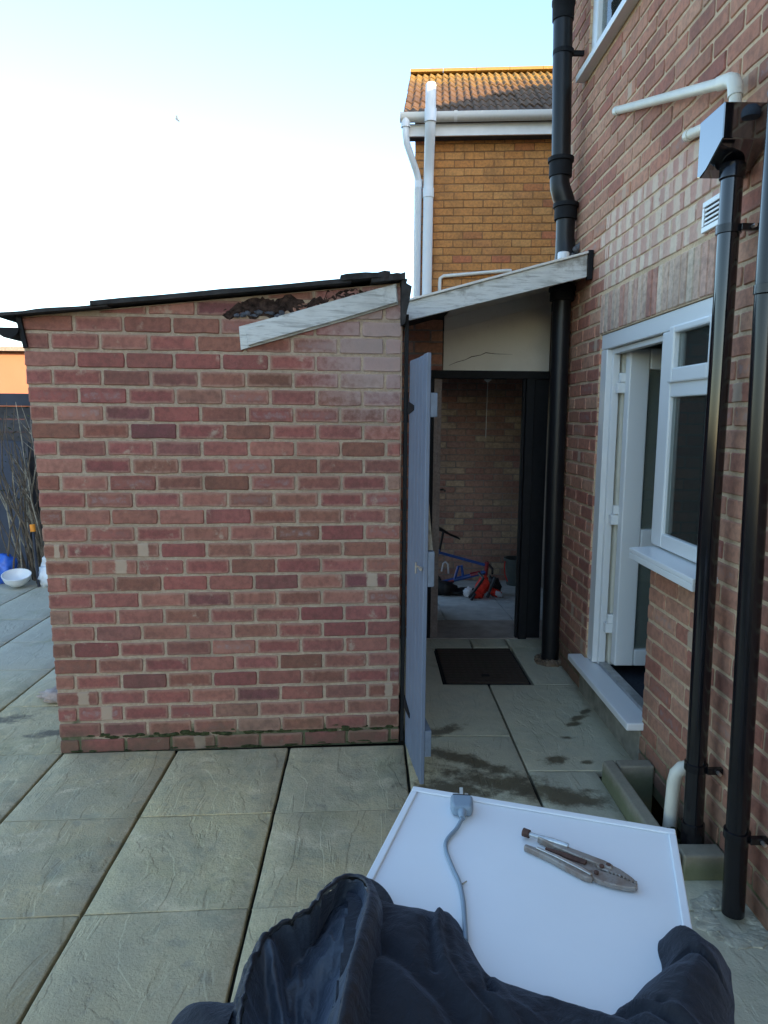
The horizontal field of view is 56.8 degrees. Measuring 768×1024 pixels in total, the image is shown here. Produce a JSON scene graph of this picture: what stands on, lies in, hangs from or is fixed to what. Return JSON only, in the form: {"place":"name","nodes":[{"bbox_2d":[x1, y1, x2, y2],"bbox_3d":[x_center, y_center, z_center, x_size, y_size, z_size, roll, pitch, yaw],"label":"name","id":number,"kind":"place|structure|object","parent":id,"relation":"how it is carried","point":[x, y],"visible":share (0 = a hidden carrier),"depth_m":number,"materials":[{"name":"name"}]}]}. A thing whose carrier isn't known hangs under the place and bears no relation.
{"place":"outdoors","nodes":[
{"label":"outdoors","id":0,"kind":"place"},
{"bbox_2d":[36,686,57,702],"bbox_3d":[-1.798,1.021,3.967,0.294,0.081,0.177,0,8,-1],"label":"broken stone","id":1,"kind":"object","parent":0,"point":[48,695],"visible":0.43,"depth_m":3.91,"materials":[{"name":"white stone"}]},
{"bbox_2d":[0,0,552,346],"label":"sky","id":2,"kind":"structure","parent":0,"point":[285,161],"materials":[{"name":"white"}]},
{"bbox_2d":[0,561,767,1023],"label":"paving","id":3,"kind":"structure","parent":0,"point":[152,887],"depth_m":2.79,"materials":[{"name":"grey concrete"}]},
{"bbox_2d":[0,553,17,583],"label":"plastic bag","id":4,"kind":"object","parent":3,"relation":"on","point":[6,562],"visible":0.52,"depth_m":6.66,"materials":[{"name":"blue plastic"}]},
{"bbox_2d":[0,440,31,569],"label":"blue sheet","id":5,"kind":"object","parent":3,"relation":"on","point":[8,477],"visible":0.41,"depth_m":7.36,"materials":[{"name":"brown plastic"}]},
{"bbox_2d":[1,568,31,586],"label":"white bowl","id":6,"kind":"object","parent":3,"relation":"on","point":[17,577],"visible":1,"depth_m":6.56,"materials":[{"name":"ceramic"}]},
{"bbox_2d":[0,393,43,560],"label":"garden fence","id":7,"kind":"object","parent":3,"relation":"on","point":[20,400],"visible":0.07,"depth_m":7.47,"materials":[{"name":"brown wood"}]},
{"bbox_2d":[0,402,44,583],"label":"bare shrub","id":8,"kind":"object","parent":3,"relation":"on","point":[28,500],"visible":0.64,"depth_m":6.70,"materials":[{"name":"brown plant"}]},
{"bbox_2d":[29,524,39,586],"bbox_3d":[-3.219,0.403,6.547,0.063,0.587,0.046,0,8,-1],"label":"garden tool","id":9,"kind":"object","parent":3,"relation":"on","point":[32,528],"visible":1,"depth_m":6.53,"materials":[{"name":"orange plastic"}]},
{"bbox_2d":[38,557,47,586],"bbox_3d":[-3.122,0.513,6.608,0.223,0.387,0.212,0,8,-1],"label":"plastic bag","id":10,"kind":"object","parent":3,"relation":"on","point":[43,577],"visible":0.27,"depth_m":6.56,"materials":[{"name":"white plastic"}]},
{"bbox_2d":[0,270,411,754],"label":"brick shed","id":11,"kind":"structure","parent":3,"relation":"on","point":[218,471],"depth_m":3.27,"materials":[{"name":"red brick"}]},
{"bbox_2d":[400,314,437,783],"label":"wooden gate","id":12,"kind":"structure","parent":11,"relation":"attached to","point":[420,408],"depth_m":3.03,"materials":[{"name":"blue paint"}]},
{"bbox_2d":[435,648,530,687],"bbox_3d":[0.621,1.000,4.607,0.521,0.040,0.675,0,8,-1],"label":"doormat","id":13,"kind":"object","parent":3,"relation":"on","point":[479,666],"visible":0.91,"depth_m":4.55,"materials":[{"name":"black rubber"}]},
{"bbox_2d":[365,786,691,1014],"bbox_3d":[0.213,1.011,1.163,0.485,0.854,0.500,3,8,17],"label":"white appliance","id":14,"kind":"object","parent":3,"relation":"on","point":[535,924],"visible":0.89,"depth_m":1.11,"materials":[{"name":"metal"}]},
{"bbox_2d":[171,873,734,1023],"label":"dark jacket","id":15,"kind":"object","parent":14,"relation":"on","point":[349,949],"visible":1,"depth_m":0.89,"materials":[{"name":"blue fabric"}]},
{"bbox_2d":[443,787,472,941],"bbox_3d":[0.122,0.569,1.187,0.048,0.022,0.398,2,8,8],"label":"mains plug","id":16,"kind":"object","parent":14,"relation":"on","point":[461,805],"visible":1,"depth_m":1.27,"materials":[{"name":"grey plastic"}]},
{"bbox_2d":[521,828,637,891],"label":"locking pliers","id":17,"kind":"object","parent":14,"relation":"on","point":[564,856],"visible":1,"depth_m":1.16,"materials":[{"name":"silver metal"}]},
{"bbox_2d":[534,0,767,949],"bbox_3d":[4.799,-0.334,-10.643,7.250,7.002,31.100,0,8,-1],"label":"brick house","id":18,"kind":"structure","parent":3,"relation":"on","point":[654,644],"depth_m":2.95,"materials":[{"name":"brick"}]},
{"bbox_2d":[576,0,638,82],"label":"window","id":19,"kind":"structure","parent":18,"relation":"in","point":[609,16],"depth_m":3.85,"materials":[{"name":"white plastic"}]},
{"bbox_2d":[603,349,661,665],"bbox_3d":[1.621,-0.003,3.790,0.802,1.690,0.130,0,8,-1],"label":"door","id":20,"kind":"structure","parent":18,"relation":"in","point":[634,383],"depth_m":3.75,"materials":[{"name":"white plastic"}]},
{"bbox_2d":[629,315,718,591],"bbox_3d":[1.209,-0.247,2.796,0.220,0.993,0.640,0,8,-1],"label":"window","id":21,"kind":"structure","parent":18,"relation":"in","point":[686,347],"depth_m":2.89,"materials":[{"name":"white plastic"}]},
{"bbox_2d":[602,760,723,880],"bbox_3d":[1.071,1.284,2.812,0.213,0.295,0.695,0,8,-1],"label":"gully surround","id":22,"kind":"object","parent":3,"relation":"on","point":[628,784],"visible":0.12,"depth_m":2.82,"materials":[{"name":"concrete"}]},
{"bbox_2d":[427,580,542,641],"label":"passage floor","id":23,"kind":"structure","parent":0,"point":[464,617],"depth_m":5.89,"materials":[{"name":"grey concrete"}]},
{"bbox_2d":[438,527,493,582],"bbox_3d":[0.508,0.463,6.801,1.079,0.661,0.306,0,8,-1],"label":"bicycle","id":24,"kind":"object","parent":23,"relation":"on","point":[486,565],"visible":0.29,"depth_m":6.84,"materials":[{"name":"blue paint"}]},
{"bbox_2d":[438,572,502,600],"bbox_3d":[0.788,0.688,6.669,0.677,0.265,0.371,0,8,-1],"label":"red bag","id":25,"kind":"object","parent":23,"relation":"on","point":[491,586],"visible":0.95,"depth_m":6.65,"materials":[{"name":"fabric"}]},
{"bbox_2d":[399,312,551,638],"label":"passage walls","id":26,"kind":"structure","parent":23,"relation":"on","point":[476,478],"depth_m":7.39,"materials":[{"name":"brick"}]},
{"bbox_2d":[427,370,549,638],"bbox_3d":[0.717,-0.033,5.057,0.843,1.910,0.095,0,8,-1],"label":"passage doorway","id":27,"kind":"structure","parent":26,"relation":"attached to","point":[534,418],"depth_m":5.02,"materials":[{"name":"black paint"}]},
{"bbox_2d":[402,250,593,370],"bbox_3d":[0.898,-1.463,5.694,1.685,0.758,3.465,0,8,-1],"label":"passage canopy","id":28,"kind":"object","parent":26,"relation":"attached to","point":[501,322],"visible":0.77,"depth_m":4.86,"materials":[{"name":"white wood"}]},
{"bbox_2d":[484,379,490,437],"bbox_3d":[0.996,-1.197,6.823,0.140,0.960,0.080,0,8,-1],"label":"light pull","id":29,"kind":"object","parent":28,"relation":"hanging from","point":[487,380],"visible":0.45,"depth_m":6.82,"materials":[{"name":"white plastic"}]},
{"bbox_2d":[503,556,515,585],"bbox_3d":[1.359,0.613,7.322,0.281,0.280,0.270,0,8,-1],"label":"bucket","id":30,"kind":"object","parent":23,"relation":"on","point":[510,569],"visible":0.55,"depth_m":7.24,"materials":[{"name":"plastic"}]},
{"bbox_2d":[651,795,679,838],"bbox_3d":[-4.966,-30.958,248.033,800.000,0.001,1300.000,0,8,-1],"label":"ground","id":31,"kind":"structure","parent":0,"point":[657,811],"depth_m":3.47,"materials":[{"name":"soil"}]},
{"bbox_2d":[0,346,28,393],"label":"peach house","id":32,"kind":"structure","parent":31,"relation":"on","point":[12,370],"depth_m":19.46,"materials":[{"name":"orange paint"}]},
{"bbox_2d":[400,66,555,296],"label":"orange brick house","id":33,"kind":"structure","parent":31,"relation":"on","point":[481,137],"depth_m":7.97,"materials":[{"name":"brown brick"}]}
]}

